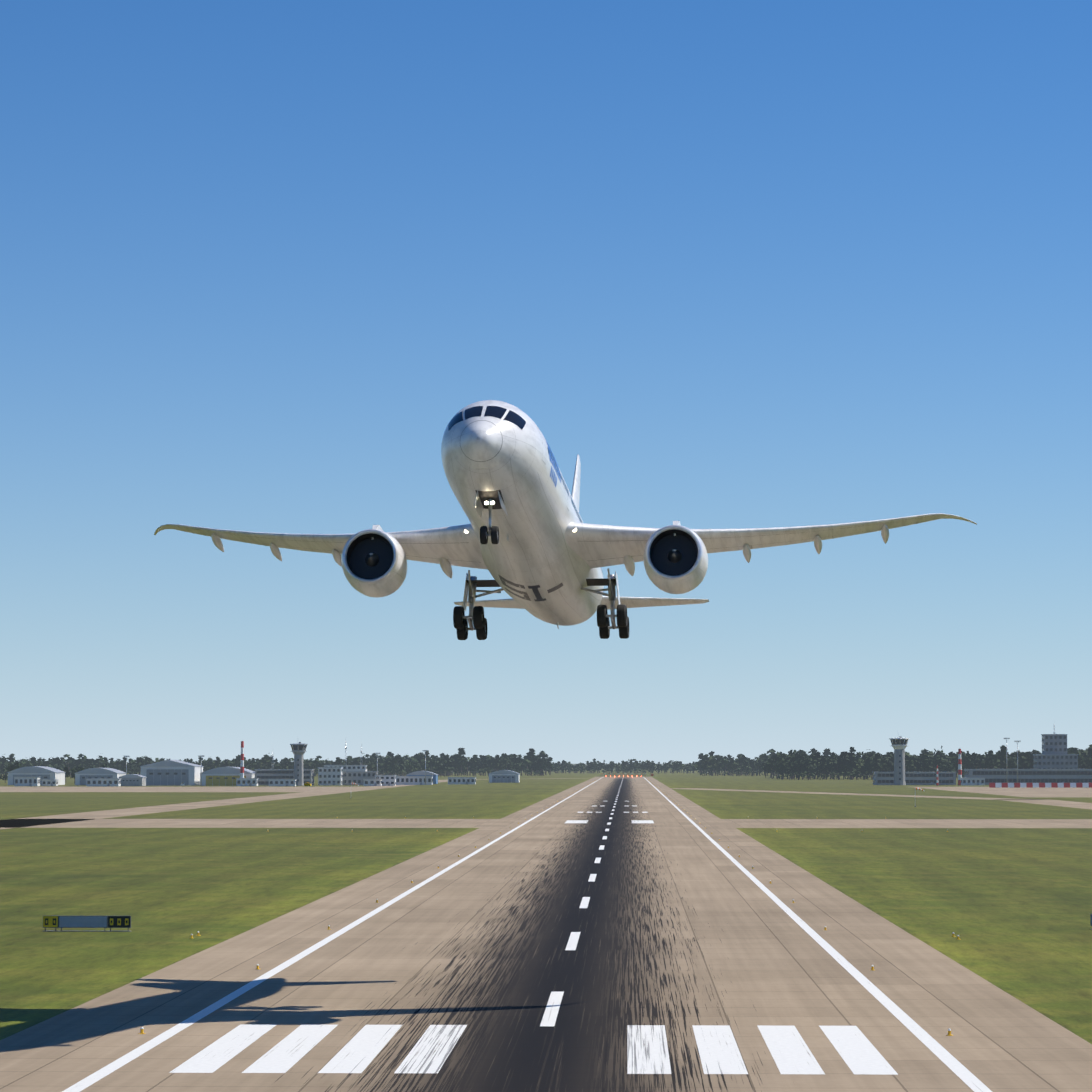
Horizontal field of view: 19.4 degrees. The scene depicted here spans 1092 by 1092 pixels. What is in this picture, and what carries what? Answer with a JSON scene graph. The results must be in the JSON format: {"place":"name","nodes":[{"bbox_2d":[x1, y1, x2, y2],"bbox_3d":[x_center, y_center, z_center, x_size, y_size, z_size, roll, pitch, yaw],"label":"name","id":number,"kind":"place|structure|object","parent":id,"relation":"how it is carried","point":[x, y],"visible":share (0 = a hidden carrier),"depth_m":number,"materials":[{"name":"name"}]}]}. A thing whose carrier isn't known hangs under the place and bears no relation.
{"place":"outdoors","nodes":[
{"label":"outdoors","id":0,"kind":"place"},
{"bbox_2d":[290,742,307,785],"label":"control tower","id":1,"kind":"structure","parent":0,"point":[299,750],"depth_m":2243.38,"materials":[{"name":"concrete"}]},
{"bbox_2d":[0,764,1091,1043],"bbox_3d":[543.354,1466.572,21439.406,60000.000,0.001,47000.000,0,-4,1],"label":"ground","id":2,"kind":"structure","parent":0,"point":[1010,908],"depth_m":499.67,"materials":[{"name":"green plant"}]},
{"bbox_2d":[14,777,39,785],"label":"building","id":3,"kind":"structure","parent":2,"relation":"on","point":[26,781],"depth_m":2195.29,"materials":[{"name":"metal"}]},
{"bbox_2d":[7,766,65,784],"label":"hangar","id":4,"kind":"structure","parent":2,"relation":"on","point":[43,772],"depth_m":2280.64,"materials":[{"name":"metal"}]},
{"bbox_2d":[42,779,58,785],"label":"shed","id":5,"kind":"structure","parent":2,"relation":"on","point":[49,782],"depth_m":2210.86,"materials":[{"name":"metal"}]},
{"bbox_2d":[43,916,130,931],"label":"runway sign","id":6,"kind":"object","parent":2,"relation":"on","point":[61,922],"visible":1,"depth_m":307.70,"materials":[{"name":"grey"}]},
{"bbox_2d":[75,768,125,784],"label":"hangar","id":7,"kind":"structure","parent":2,"relation":"on","point":[81,777],"depth_m":2269.34,"materials":[{"name":"metal"}]},
{"bbox_2d":[86,778,120,785],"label":"building","id":8,"kind":"structure","parent":2,"relation":"on","point":[103,781],"depth_m":2173.86,"materials":[{"name":"metal"}]},
{"bbox_2d":[118,774,146,785],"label":"hangar","id":9,"kind":"structure","parent":2,"relation":"on","point":[133,780],"depth_m":2194.30,"materials":[{"name":"metal"}]},
{"bbox_2d":[140,760,203,785],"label":"hangar","id":10,"kind":"structure","parent":2,"relation":"on","point":[170,773],"depth_m":2245.56,"materials":[{"name":"metal"}]},
{"bbox_2d":[198,755,203,785],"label":"flood mast","id":11,"kind":"object","parent":2,"relation":"on","point":[201,767],"visible":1,"depth_m":2212.89,"materials":[{"name":"silver metal"}]},
{"bbox_2d":[200,767,255,785],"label":"hangar","id":12,"kind":"structure","parent":2,"relation":"on","point":[223,776],"depth_m":2236.88,"materials":[{"name":"metal"}]},
{"bbox_2d":[240,741,243,777],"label":"striped mast","id":13,"kind":"object","parent":2,"relation":"on","point":[242,762],"visible":0.77,"depth_m":2231.65,"materials":[{"name":"metal"}]},
{"bbox_2d":[236,778,258,785],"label":"shed","id":14,"kind":"structure","parent":2,"relation":"on","point":[246,781],"depth_m":2206.34,"materials":[{"name":"metal"}]},
{"bbox_2d":[268,779,296,785],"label":"shed","id":15,"kind":"object","parent":2,"relation":"on","point":[282,782],"visible":1,"depth_m":2191.19,"materials":[{"name":"metal"}]},
{"bbox_2d":[254,769,314,784],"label":"office","id":16,"kind":"structure","parent":2,"relation":"on","point":[263,775],"depth_m":2257.09,"materials":[{"name":"concrete"}]},
{"bbox_2d":[318,767,342,784],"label":"office","id":17,"kind":"structure","parent":2,"relation":"on","point":[330,775],"depth_m":2263.18,"materials":[{"name":"concrete"}]},
{"bbox_2d":[324,765,366,770],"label":"office","id":18,"kind":"structure","parent":2,"relation":"on","point":[356,767],"depth_m":2318.13,"materials":[{"name":"concrete"}]},
{"bbox_2d":[344,741,346,784],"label":"lattice mast","id":19,"kind":"object","parent":2,"relation":"on","point":[346,765],"visible":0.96,"depth_m":2256.71,"materials":[{"name":"silver metal"}]},
{"bbox_2d":[342,771,378,784],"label":"office","id":20,"kind":"structure","parent":2,"relation":"on","point":[356,777],"depth_m":2276.55,"materials":[{"name":"concrete"}]},
{"bbox_2d":[363,779,381,785],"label":"shed","id":21,"kind":"structure","parent":2,"relation":"on","point":[372,782],"depth_m":2214.64,"materials":[{"name":"metal"}]},
{"bbox_2d":[406,771,437,783],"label":"hangar","id":22,"kind":"structure","parent":2,"relation":"on","point":[428,773],"depth_m":2400.69,"materials":[{"name":"blue"}]},
{"bbox_2d":[423,750,428,784],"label":"flood mast","id":23,"kind":"object","parent":2,"relation":"on","point":[425,766],"visible":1,"depth_m":2293.68,"materials":[{"name":"silver metal"}]},
{"bbox_2d":[447,777,475,783],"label":"shed","id":24,"kind":"object","parent":2,"relation":"on","point":[461,780],"visible":1,"depth_m":2366.36,"materials":[{"name":"metal"}]},
{"bbox_2d":[489,770,519,782],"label":"hangar","id":25,"kind":"structure","parent":2,"relation":"on","point":[504,776],"depth_m":2579.20,"materials":[{"name":"metal"}]},
{"bbox_2d":[0,777,1091,1091],"bbox_3d":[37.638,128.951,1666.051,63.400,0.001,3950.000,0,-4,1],"label":"runway","id":26,"kind":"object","parent":2,"relation":"on","point":[680,923],"visible":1,"depth_m":235.12,"materials":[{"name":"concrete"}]},
{"bbox_2d":[62,777,991,1091],"bbox_3d":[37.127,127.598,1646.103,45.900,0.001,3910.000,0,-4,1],"label":"runway markings","id":27,"kind":"object","parent":26,"relation":"on","point":[718,1049],"visible":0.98,"depth_m":184.23,"materials":[{"name":"paint"}]},
{"bbox_2d":[138,778,960,1035],"bbox_3d":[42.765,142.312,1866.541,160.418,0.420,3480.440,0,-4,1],"label":"runway edge lights","id":28,"kind":"object","parent":26,"relation":"on","point":[257,965],"visible":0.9,"depth_m":299.82,"materials":[{"name":"orange"}]},
{"bbox_2d":[0,744,1091,782],"bbox_3d":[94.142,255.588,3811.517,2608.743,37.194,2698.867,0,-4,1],"label":"tree line","id":29,"kind":"object","parent":2,"relation":"on","point":[850,765],"visible":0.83,"depth_m":3653.40,"materials":[{"name":"green plant"}]},
{"bbox_2d":[0,778,1091,828],"bbox_3d":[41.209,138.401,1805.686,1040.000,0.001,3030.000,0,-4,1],"label":"taxiway","id":30,"kind":"structure","parent":2,"relation":"on","point":[94,819],"depth_m":895.18,"materials":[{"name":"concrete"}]},
{"bbox_2d":[374,775,396,785],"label":"building","id":31,"kind":"structure","parent":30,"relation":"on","point":[388,780],"depth_m":2238.92,"materials":[{"name":"metal"}]},
{"bbox_2d":[396,776,432,784],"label":"building","id":32,"kind":"structure","parent":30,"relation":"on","point":[410,780],"depth_m":2317.32,"materials":[{"name":"metal"}]},
{"bbox_2d":[989,783,1091,787],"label":"blast fence","id":33,"kind":"object","parent":30,"relation":"on","point":[1041,785],"visible":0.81,"depth_m":2063.06,"materials":[{"name":"white metal"}]},
{"bbox_2d":[936,765,938,785],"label":"striped mast","id":34,"kind":"object","parent":2,"relation":"on","point":[937,775],"visible":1,"depth_m":2243.93,"materials":[{"name":"white metal"}]},
{"bbox_2d":[958,749,961,784],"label":"striped mast","id":35,"kind":"object","parent":2,"relation":"on","point":[959,768],"visible":0.92,"depth_m":2293.22,"materials":[{"name":"red metal"}]},
{"bbox_2d":[961,778,984,784],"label":"shed","id":36,"kind":"structure","parent":2,"relation":"on","point":[972,781],"depth_m":2268.26,"materials":[{"name":"metal"}]},
{"bbox_2d":[1017,742,1017,782],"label":"flood mast","id":37,"kind":"object","parent":2,"relation":"on","point":[1017,762],"visible":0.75,"depth_m":2322.90,"materials":[{"name":"silver metal"}]},
{"bbox_2d":[964,769,1091,784],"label":"terminal","id":38,"kind":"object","parent":2,"relation":"on","point":[1032,776],"visible":0.88,"depth_m":2327.03,"materials":[{"name":"concrete"}]},
{"bbox_2d":[1033,754,1077,768],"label":"block","id":39,"kind":"structure","parent":2,"relation":"on","point":[1055,761],"depth_m":2389.97,"materials":[{"name":"concrete"}]},
{"bbox_2d":[1041,734,1067,753],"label":"block","id":40,"kind":"structure","parent":39,"relation":"on","point":[1054,743],"depth_m":2399.86,"materials":[{"name":"concrete"}]},
{"bbox_2d":[0,0,1091,763],"label":"sky","id":41,"kind":"structure","parent":0,"point":[746,263],"materials":[{"name":"blue"}]},
{"bbox_2d":[154,400,976,639],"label":"airplane","id":42,"kind":"object","parent":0,"point":[532,542],"visible":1,"depth_m":210.83,"materials":[{"name":"white metal"}]},
{"bbox_2d":[889,736,909,784],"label":"control tower","id":43,"kind":"structure","parent":0,"point":[899,745],"depth_m":2282.12,"materials":[{"name":"concrete"}]},
{"bbox_2d":[873,772,955,784],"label":"building","id":44,"kind":"structure","parent":0,"point":[915,778],"depth_m":2303.16,"materials":[{"name":"concrete"}]}
]}

